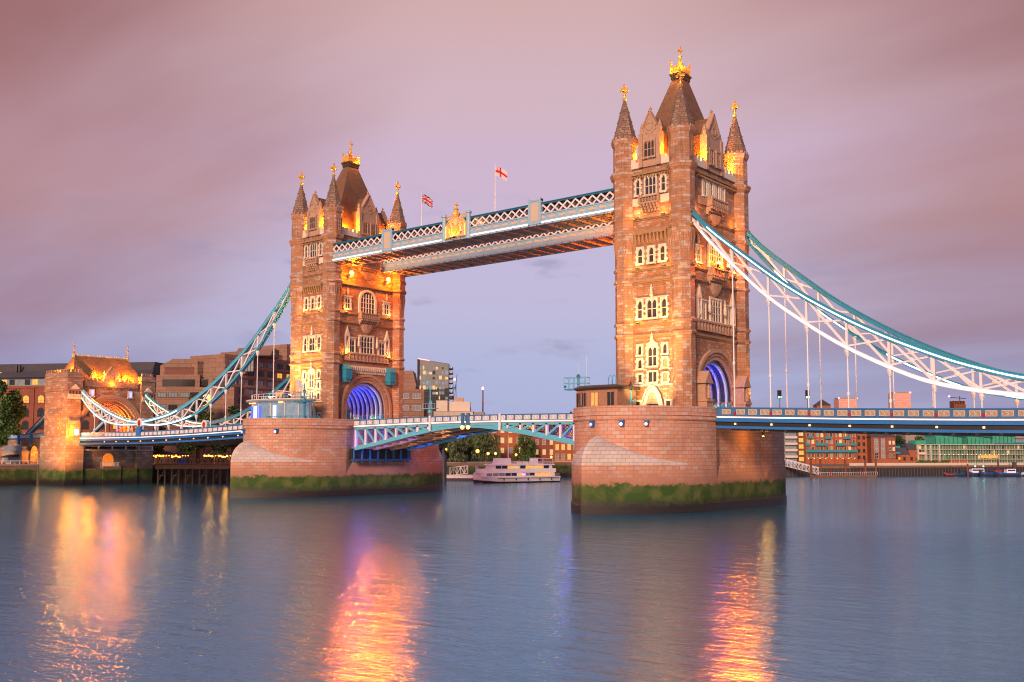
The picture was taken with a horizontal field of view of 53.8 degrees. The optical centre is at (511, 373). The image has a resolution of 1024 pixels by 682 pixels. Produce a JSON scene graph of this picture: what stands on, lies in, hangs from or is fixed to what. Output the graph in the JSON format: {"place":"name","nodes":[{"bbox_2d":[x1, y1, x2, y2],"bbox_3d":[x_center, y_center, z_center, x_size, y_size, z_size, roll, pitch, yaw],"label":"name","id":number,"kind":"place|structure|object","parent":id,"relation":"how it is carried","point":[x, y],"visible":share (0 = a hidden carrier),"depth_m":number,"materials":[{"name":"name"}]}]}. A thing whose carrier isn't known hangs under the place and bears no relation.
{"place":"outdoors","nodes":[
{"label":"outdoors","id":0,"kind":"place"},
{"bbox_2d":[37,460,514,470],"bbox_3d":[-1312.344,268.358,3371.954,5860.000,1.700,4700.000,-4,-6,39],"label":"embankment wall","id":1,"kind":"structure","parent":0,"point":[197,469],"depth_m":296.05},
{"bbox_2d":[0,379,26,447],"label":"plane tree","id":2,"kind":"object","parent":1,"relation":"on","point":[12,414],"visible":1,"depth_m":271.48,"materials":[{"name":"green plant"}]},
{"bbox_2d":[0,446,29,463],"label":"terrace kiosk","id":3,"kind":"object","parent":1,"relation":"on","point":[23,453],"visible":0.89,"depth_m":282.62,"materials":[{"name":"beige glass"}]},
{"bbox_2d":[0,433,43,463],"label":"approach viaduct","id":4,"kind":"object","parent":1,"relation":"on","point":[31,441],"visible":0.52,"depth_m":283.34,"materials":[{"name":"brick"}]},
{"bbox_2d":[0,362,163,462],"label":"brick warehouse","id":5,"kind":"structure","parent":1,"relation":"on","point":[27,381],"depth_m":342.40,"materials":[{"name":"brown brick"}]},
{"bbox_2d":[153,426,165,462],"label":"tree","id":6,"kind":"object","parent":1,"relation":"on","point":[157,449],"visible":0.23,"depth_m":298.88,"materials":[{"name":"green plant"}]},
{"bbox_2d":[177,427,196,459],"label":"tree","id":7,"kind":"object","parent":1,"relation":"on","point":[188,449],"visible":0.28,"depth_m":299.94,"materials":[{"name":"green plant"}]},
{"bbox_2d":[184,395,214,462],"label":"tree","id":8,"kind":"object","parent":1,"relation":"on","point":[201,417],"visible":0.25,"depth_m":309.29,"materials":[{"name":"green plant"}]},
{"bbox_2d":[209,445,226,462],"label":"tree","id":9,"kind":"object","parent":1,"relation":"on","point":[221,448],"visible":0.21,"depth_m":302.93,"materials":[{"name":"green plant"}]},
{"bbox_2d":[224,405,243,462],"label":"tree","id":10,"kind":"object","parent":1,"relation":"on","point":[233,410],"visible":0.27,"depth_m":314.76,"materials":[{"name":"green plant"}]},
{"bbox_2d":[154,344,431,462],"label":"hotel","id":11,"kind":"structure","parent":1,"relation":"on","point":[179,382],"depth_m":326.63,"materials":[{"name":"brown brick"}]},
{"bbox_2d":[417,358,452,415],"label":"glass tower","id":12,"kind":"structure","parent":1,"relation":"on","point":[438,375],"depth_m":803.54,"materials":[{"name":"white glass"}]},
{"bbox_2d":[433,398,473,459],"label":"pale block","id":13,"kind":"structure","parent":1,"relation":"on","point":[458,406],"depth_m":451.20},
{"bbox_2d":[447,437,469,461],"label":"willow tree","id":14,"kind":"object","parent":1,"relation":"on","point":[455,447],"visible":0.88,"depth_m":343.94,"materials":[{"name":"green plant"}]},
{"bbox_2d":[464,435,478,461],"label":"willow tree","id":15,"kind":"object","parent":1,"relation":"on","point":[470,448],"visible":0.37,"depth_m":387.44,"materials":[{"name":"green plant"}]},
{"bbox_2d":[471,432,500,461],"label":"willow tree","id":16,"kind":"object","parent":1,"relation":"on","point":[484,443],"visible":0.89,"depth_m":380.22,"materials":[{"name":"green plant"}]},
{"bbox_2d":[0,475,1023,681],"bbox_3d":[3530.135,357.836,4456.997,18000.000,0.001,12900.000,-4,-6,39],"label":"river water","id":17,"kind":"structure","parent":0,"point":[886,579],"depth_m":65.13,"materials":[{"name":"blue liquid"}]},
{"bbox_2d":[39,341,155,485],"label":"gatehouse","id":18,"kind":"object","parent":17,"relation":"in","point":[118,386],"visible":0.88,"depth_m":274.66,"materials":[{"name":"stone"}]},
{"bbox_2d":[25,413,44,433],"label":"back stay","id":19,"kind":"object","parent":18,"relation":"attached to","point":[36,425],"visible":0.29,"depth_m":285.08,"materials":[{"name":"teal paint"}]},
{"bbox_2d":[153,460,230,482],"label":"timber jetty","id":20,"kind":"object","parent":17,"relation":"in","point":[192,466],"visible":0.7,"depth_m":285.87,"materials":[{"name":"brown wood"}]},
{"bbox_2d":[229,418,442,497],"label":"bridge pier","id":21,"kind":"structure","parent":17,"relation":"in","point":[299,457],"depth_m":198.02,"materials":[{"name":"stone"}]},
{"bbox_2d":[246,393,315,417],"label":"control building","id":22,"kind":"structure","parent":21,"relation":"on","point":[276,407],"depth_m":201.23,"materials":[{"name":"white"}]},
{"bbox_2d":[294,389,312,417],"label":"signal gantry","id":23,"kind":"object","parent":21,"relation":"on","point":[304,402],"visible":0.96,"depth_m":199.12,"materials":[{"name":"teal metal"}]},
{"bbox_2d":[289,141,406,419],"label":"bridge tower","id":24,"kind":"structure","parent":21,"relation":"on","point":[346,356],"depth_m":213.57,"materials":[{"name":"brick"}]},
{"bbox_2d":[81,283,289,436],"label":"suspension chain","id":25,"kind":"object","parent":24,"relation":"hanging from","point":[139,424],"visible":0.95,"depth_m":233.16,"materials":[{"name":"teal paint"}]},
{"bbox_2d":[79,424,242,445],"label":"side span deck","id":26,"kind":"structure","parent":25,"relation":"hanging from","point":[224,435],"depth_m":244.65,"materials":[{"name":"metal"}]},
{"bbox_2d":[144,375,289,429],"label":"suspension chain","id":27,"kind":"object","parent":24,"relation":"hanging from","point":[206,423],"visible":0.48,"depth_m":264.58,"materials":[{"name":"teal paint"}]},
{"bbox_2d":[307,336,315,351],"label":"window","id":28,"kind":"structure","parent":24,"relation":"in","point":[311,339],"depth_m":210.83,"materials":[{"name":"beige glass"}]},
{"bbox_2d":[307,371,315,388],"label":"window","id":29,"kind":"structure","parent":24,"relation":"in","point":[311,381],"depth_m":210.21,"materials":[{"name":"beige glass"}]},
{"bbox_2d":[308,215,316,230],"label":"window","id":30,"kind":"structure","parent":24,"relation":"in","point":[312,219],"depth_m":212.61,"materials":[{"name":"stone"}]},
{"bbox_2d":[309,243,317,257],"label":"window","id":31,"kind":"structure","parent":24,"relation":"in","point":[313,251],"depth_m":212.43,"materials":[{"name":"beige glass"}]},
{"bbox_2d":[343,295,352,310],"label":"window","id":32,"kind":"structure","parent":24,"relation":"in","point":[347,299],"depth_m":211.11,"materials":[{"name":"beige glass"}]},
{"bbox_2d":[347,336,356,352],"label":"window","id":33,"kind":"structure","parent":24,"relation":"in","point":[352,339],"depth_m":211.70,"materials":[{"name":"beige glass"}]},
{"bbox_2d":[359,335,374,354],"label":"window","id":34,"kind":"structure","parent":24,"relation":"in","point":[366,342],"depth_m":214.88,"materials":[{"name":"beige glass"}]},
{"bbox_2d":[358,290,376,313],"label":"great window","id":35,"kind":"structure","parent":24,"relation":"in","point":[367,302],"depth_m":215.67,"materials":[{"name":"beige glass"}]},
{"bbox_2d":[378,340,386,355],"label":"window","id":36,"kind":"structure","parent":24,"relation":"in","point":[381,344],"depth_m":218.05,"materials":[{"name":"beige glass"}]},
{"bbox_2d":[382,301,390,315],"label":"window","id":37,"kind":"structure","parent":24,"relation":"in","point":[386,309],"depth_m":219.76,"materials":[{"name":"beige glass"}]},
{"bbox_2d":[354,413,500,450],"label":"bascule leaf","id":38,"kind":"object","parent":21,"relation":"attached to","point":[414,433],"visible":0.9,"depth_m":199.11,"materials":[{"name":"teal metal"}]},
{"bbox_2d":[350,449,412,462],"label":"machinery gallery","id":39,"kind":"object","parent":38,"relation":"attached to","point":[381,454],"visible":1,"depth_m":208.94,"materials":[{"name":"blue metal"}]},
{"bbox_2d":[422,381,438,430],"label":"signal mast","id":40,"kind":"object","parent":38,"relation":"attached to","point":[430,410],"visible":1,"depth_m":190.53,"materials":[{"name":"white metal"}]},
{"bbox_2d":[442,454,446,480],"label":"mooring pile","id":41,"kind":"object","parent":17,"relation":"in","point":[444,456],"visible":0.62,"depth_m":309.89,"materials":[{"name":"black"}]},
{"bbox_2d":[446,475,472,480],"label":"pontoon","id":42,"kind":"object","parent":17,"relation":"on","point":[459,477],"visible":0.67,"depth_m":310.21,"materials":[{"name":"paint"}]},
{"bbox_2d":[473,440,560,482],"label":"excursion boat","id":43,"kind":"object","parent":17,"relation":"on","point":[502,470],"visible":0.91,"depth_m":292.70,"materials":[{"name":"white paint"}]},
{"bbox_2d":[571,405,786,513],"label":"bridge pier","id":44,"kind":"structure","parent":17,"relation":"in","point":[680,459],"depth_m":145.46,"materials":[{"name":"brick"}]},
{"bbox_2d":[466,413,573,444],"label":"bascule leaf","id":45,"kind":"object","parent":44,"relation":"attached to","point":[558,427],"visible":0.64,"depth_m":176.67,"materials":[{"name":"teal metal"}]},
{"bbox_2d":[574,375,640,406],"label":"control cabin","id":46,"kind":"object","parent":44,"relation":"on","point":[608,394],"visible":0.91,"depth_m":156.13,"materials":[{"name":"brown brick"}]},
{"bbox_2d":[564,353,589,390],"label":"signal gantry","id":47,"kind":"object","parent":46,"relation":"attached to","point":[578,383],"visible":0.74,"depth_m":161.36,"materials":[{"name":"teal metal"}]},
{"bbox_2d":[590,392,598,405],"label":"window","id":48,"kind":"structure","parent":46,"relation":"in","point":[594,396],"depth_m":156.60,"materials":[{"name":"glass"}]},
{"bbox_2d":[606,391,614,405],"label":"window","id":49,"kind":"structure","parent":46,"relation":"in","point":[610,395],"depth_m":154.70,"materials":[{"name":"black glass"}]},
{"bbox_2d":[610,46,751,406],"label":"bridge tower","id":50,"kind":"structure","parent":44,"relation":"on","point":[673,327],"depth_m":161.02,"materials":[{"name":"stone"}]},
{"bbox_2d":[332,188,613,266],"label":"walkway","id":51,"kind":"structure","parent":50,"relation":"attached to","point":[536,217],"depth_m":183.55,"materials":[{"name":"paint"}]},
{"bbox_2d":[421,192,432,225],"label":"flagpole","id":52,"kind":"object","parent":51,"relation":"on","point":[427,200],"visible":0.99,"depth_m":194.51,"materials":[{"name":"white metal"}]},
{"bbox_2d":[495,164,506,210],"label":"flagpole","id":53,"kind":"object","parent":51,"relation":"on","point":[500,172],"visible":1,"depth_m":183.29,"materials":[{"name":"white metal"}]},
{"bbox_2d":[382,221,612,276],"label":"walkway","id":54,"kind":"structure","parent":50,"relation":"attached to","point":[569,240],"depth_m":199.87,"materials":[{"name":"paint"}]},
{"bbox_2d":[634,178,642,197],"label":"window","id":55,"kind":"structure","parent":50,"relation":"in","point":[637,184],"depth_m":162.08,"materials":[{"name":"beige glass"}]},
{"bbox_2d":[635,344,643,356],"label":"window","id":56,"kind":"structure","parent":50,"relation":"in","point":[639,347],"depth_m":160.00,"materials":[{"name":"beige glass"}]},
{"bbox_2d":[635,299,644,320],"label":"window","id":57,"kind":"structure","parent":50,"relation":"in","point":[640,311],"depth_m":160.49,"materials":[{"name":"beige glass"}]},
{"bbox_2d":[635,357,644,369],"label":"window","id":58,"kind":"structure","parent":50,"relation":"in","point":[639,362],"depth_m":159.78,"materials":[{"name":"beige glass"}]},
{"bbox_2d":[635,373,644,384],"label":"window","id":59,"kind":"structure","parent":50,"relation":"in","point":[640,379],"depth_m":159.65,"materials":[{"name":"beige glass"}]},
{"bbox_2d":[635,246,645,265],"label":"window","id":60,"kind":"structure","parent":50,"relation":"in","point":[640,256],"depth_m":161.02,"materials":[{"name":"beige glass"}]},
{"bbox_2d":[642,138,655,159],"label":"window","id":61,"kind":"structure","parent":50,"relation":"in","point":[649,145],"depth_m":160.82,"materials":[{"name":"glass"}]},
{"bbox_2d":[643,174,657,195],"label":"window","id":62,"kind":"structure","parent":50,"relation":"in","point":[650,183],"depth_m":160.62,"materials":[{"name":"beige glass"}]},
{"bbox_2d":[646,245,656,264],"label":"window","id":63,"kind":"structure","parent":50,"relation":"in","point":[651,250],"depth_m":159.72,"materials":[{"name":"beige glass"}]},
{"bbox_2d":[644,297,658,319],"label":"window","id":64,"kind":"structure","parent":50,"relation":"in","point":[651,304],"depth_m":159.04,"materials":[{"name":"beige glass"}]},
{"bbox_2d":[641,385,662,404],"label":"doorway","id":65,"kind":"structure","parent":50,"relation":"in","point":[652,397],"depth_m":157.90,"materials":[{"name":"stone"}]},
{"bbox_2d":[645,345,659,367],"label":"window","id":66,"kind":"structure","parent":50,"relation":"in","point":[652,353],"depth_m":158.42,"materials":[{"name":"beige glass"}]},
{"bbox_2d":[646,370,659,383],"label":"window","id":67,"kind":"structure","parent":50,"relation":"in","point":[652,376],"depth_m":158.17,"materials":[{"name":"beige glass"}]},
{"bbox_2d":[657,243,667,262],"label":"window","id":68,"kind":"structure","parent":50,"relation":"in","point":[662,248],"depth_m":158.48,"materials":[{"name":"beige glass"}]},
{"bbox_2d":[659,173,667,192],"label":"window","id":69,"kind":"structure","parent":50,"relation":"in","point":[663,178],"depth_m":159.14,"materials":[{"name":"beige glass"}]},
{"bbox_2d":[659,296,668,317],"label":"window","id":70,"kind":"structure","parent":50,"relation":"in","point":[664,303],"depth_m":157.69,"materials":[{"name":"beige glass"}]},
{"bbox_2d":[660,342,669,354],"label":"window","id":71,"kind":"structure","parent":50,"relation":"in","point":[664,345],"depth_m":157.11,"materials":[{"name":"beige glass"}]},
{"bbox_2d":[660,356,669,368],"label":"window","id":72,"kind":"structure","parent":50,"relation":"in","point":[664,360],"depth_m":156.98,"materials":[{"name":"yellow glass"}]},
{"bbox_2d":[661,371,670,382],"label":"window","id":73,"kind":"structure","parent":50,"relation":"in","point":[665,378],"depth_m":156.71,"materials":[{"name":"yellow glass"}]},
{"bbox_2d":[694,243,702,264],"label":"window","id":74,"kind":"structure","parent":50,"relation":"in","point":[697,247],"depth_m":159.37,"materials":[{"name":"glass"}]},
{"bbox_2d":[699,299,707,319],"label":"window","id":75,"kind":"structure","parent":50,"relation":"in","point":[704,302],"depth_m":160.04,"materials":[{"name":"glass"}]},
{"bbox_2d":[701,178,708,197],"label":"window","id":76,"kind":"structure","parent":50,"relation":"in","point":[704,182],"depth_m":162.28,"materials":[{"name":"white glass"}]},
{"bbox_2d":[709,147,715,166],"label":"window","id":77,"kind":"structure","parent":50,"relation":"in","point":[711,151],"depth_m":163.91,"materials":[{"name":"stone"}]},
{"bbox_2d":[707,239,722,268],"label":"great window","id":78,"kind":"structure","parent":50,"relation":"in","point":[713,256],"depth_m":163.35,"materials":[{"name":"yellow glass"}]},
{"bbox_2d":[709,297,723,323],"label":"window","id":79,"kind":"structure","parent":50,"relation":"in","point":[715,315],"depth_m":163.19,"materials":[{"name":"white glass"}]},
{"bbox_2d":[715,150,722,169],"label":"window","id":80,"kind":"structure","parent":50,"relation":"in","point":[717,154],"depth_m":165.68,"materials":[{"name":"stone"}]},
{"bbox_2d":[724,305,731,325],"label":"window","id":81,"kind":"structure","parent":50,"relation":"in","point":[727,320],"depth_m":166.29,"materials":[{"name":"white glass"}]},
{"bbox_2d":[692,210,1023,417],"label":"suspension chain","id":82,"kind":"object","parent":50,"relation":"hanging from","point":[932,380],"visible":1,"depth_m":139.18,"materials":[{"name":"teal paint"}]},
{"bbox_2d":[716,407,1023,436],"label":"side span deck","id":83,"kind":"structure","parent":82,"relation":"hanging from","point":[1007,422],"depth_m":136.34,"materials":[{"name":"metal"}]},
{"bbox_2d":[746,229,1023,418],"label":"suspension chain","id":84,"kind":"object","parent":50,"relation":"hanging from","point":[768,254],"visible":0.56,"depth_m":157.43,"materials":[{"name":"teal paint"}]},
{"bbox_2d":[784,459,818,474],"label":"gangway","id":85,"kind":"object","parent":17,"relation":"on","point":[803,464],"visible":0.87,"depth_m":367.93,"materials":[{"name":"white paint"}]},
{"bbox_2d":[810,470,877,477],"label":"landing stage","id":86,"kind":"object","parent":17,"relation":"on","point":[830,476],"visible":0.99,"depth_m":353.98,"materials":[{"name":"white paint"}]},
{"bbox_2d":[966,463,983,475],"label":"workboat","id":87,"kind":"object","parent":17,"relation":"on","point":[973,471],"visible":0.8,"depth_m":370.84,"materials":[{"name":"blue paint"}]},
{"bbox_2d":[994,458,1020,476],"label":"workboat","id":88,"kind":"object","parent":17,"relation":"on","point":[1009,472],"visible":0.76,"depth_m":365.05,"materials":[{"name":"blue paint"}]},
{"bbox_2d":[0,0,1023,443],"label":"sky","id":89,"kind":"structure","parent":0,"point":[153,153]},
{"bbox_2d":[37,464,996,484],"bbox_3d":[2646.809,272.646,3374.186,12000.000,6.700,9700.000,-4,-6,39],"label":"ground","id":90,"kind":"structure","parent":0,"point":[196,476],"depth_m":299.62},
{"bbox_2d":[0,460,38,485],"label":"embankment wall","id":91,"kind":"structure","parent":90,"relation":"on","point":[18,474],"depth_m":270.61,"materials":[{"name":"stone"}]},
{"bbox_2d":[489,431,524,460],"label":"brick terrace","id":92,"kind":"structure","parent":90,"relation":"on","point":[511,439],"depth_m":400.04,"materials":[{"name":"orange brick"}]},
{"bbox_2d":[447,461,571,476],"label":"river wall","id":93,"kind":"structure","parent":90,"relation":"on","point":[564,468],"depth_m":348.63,"materials":[{"name":"stone"}]},
{"bbox_2d":[512,434,535,461],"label":"willow tree","id":94,"kind":"object","parent":90,"relation":"on","point":[526,449],"visible":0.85,"depth_m":379.88,"materials":[{"name":"green plant"}]},
{"bbox_2d":[553,441,574,460],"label":"brick flats","id":95,"kind":"structure","parent":90,"relation":"on","point":[563,451],"depth_m":382.31,"materials":[{"name":"orange brick"}]},
{"bbox_2d":[784,432,797,463],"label":"white flats","id":96,"kind":"structure","parent":90,"relation":"on","point":[790,447],"depth_m":440.34,"materials":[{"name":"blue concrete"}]},
{"bbox_2d":[796,432,804,463],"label":"dark flats","id":97,"kind":"structure","parent":90,"relation":"on","point":[800,439],"depth_m":439.70,"materials":[{"name":"yellow glass"}]},
{"bbox_2d":[813,400,830,407],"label":"pyramid tower","id":98,"kind":"structure","parent":90,"relation":"on","point":[825,404],"depth_m":1504.37,"materials":[{"name":"orange brick"}]},
{"bbox_2d":[805,433,857,463],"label":"balcony flats","id":99,"kind":"structure","parent":90,"relation":"on","point":[833,448],"depth_m":439.43,"materials":[{"name":"orange brick"}]},
{"bbox_2d":[834,397,857,407],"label":"distant tower","id":100,"kind":"structure","parent":90,"relation":"on","point":[840,402],"depth_m":2507.53,"materials":[{"name":"concrete"}]},
{"bbox_2d":[856,434,867,462],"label":"orange warehouse","id":101,"kind":"structure","parent":90,"relation":"on","point":[861,440],"depth_m":444.74,"materials":[{"name":"brick"}]},
{"bbox_2d":[866,434,899,462],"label":"gabled flats","id":102,"kind":"structure","parent":90,"relation":"on","point":[881,448],"depth_m":439.75,"materials":[{"name":"red brick"}]},
{"bbox_2d":[888,392,910,435],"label":"distant tower","id":103,"kind":"structure","parent":90,"relation":"on","point":[902,399],"depth_m":2508.18,"materials":[{"name":"concrete"}]},
{"bbox_2d":[785,463,1023,475],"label":"timber quay","id":104,"kind":"structure","parent":90,"relation":"on","point":[900,469],"depth_m":381.50,"materials":[{"name":"paint"}]},
{"bbox_2d":[903,443,920,462],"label":"house","id":105,"kind":"structure","parent":90,"relation":"on","point":[910,448],"depth_m":450.81,"materials":[{"name":"orange brick"}]},
{"bbox_2d":[948,396,965,435],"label":"building site tower","id":106,"kind":"structure","parent":90,"relation":"on","point":[958,404],"depth_m":2007.63,"materials":[{"name":"metal"}]},
{"bbox_2d":[903,435,1023,462],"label":"green glass building","id":107,"kind":"structure","parent":90,"relation":"on","point":[965,449],"depth_m":453.07,"materials":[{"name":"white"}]},
{"bbox_2d":[525,435,552,460],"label":"brick house","id":108,"kind":"structure","parent":0,"point":[544,448],"depth_m":386.94,"materials":[{"name":"red brick"}]},
{"bbox_2d":[896,448,909,462],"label":"house","id":109,"kind":"structure","parent":0,"point":[903,456],"depth_m":449.44,"materials":[{"name":"orange brick"}]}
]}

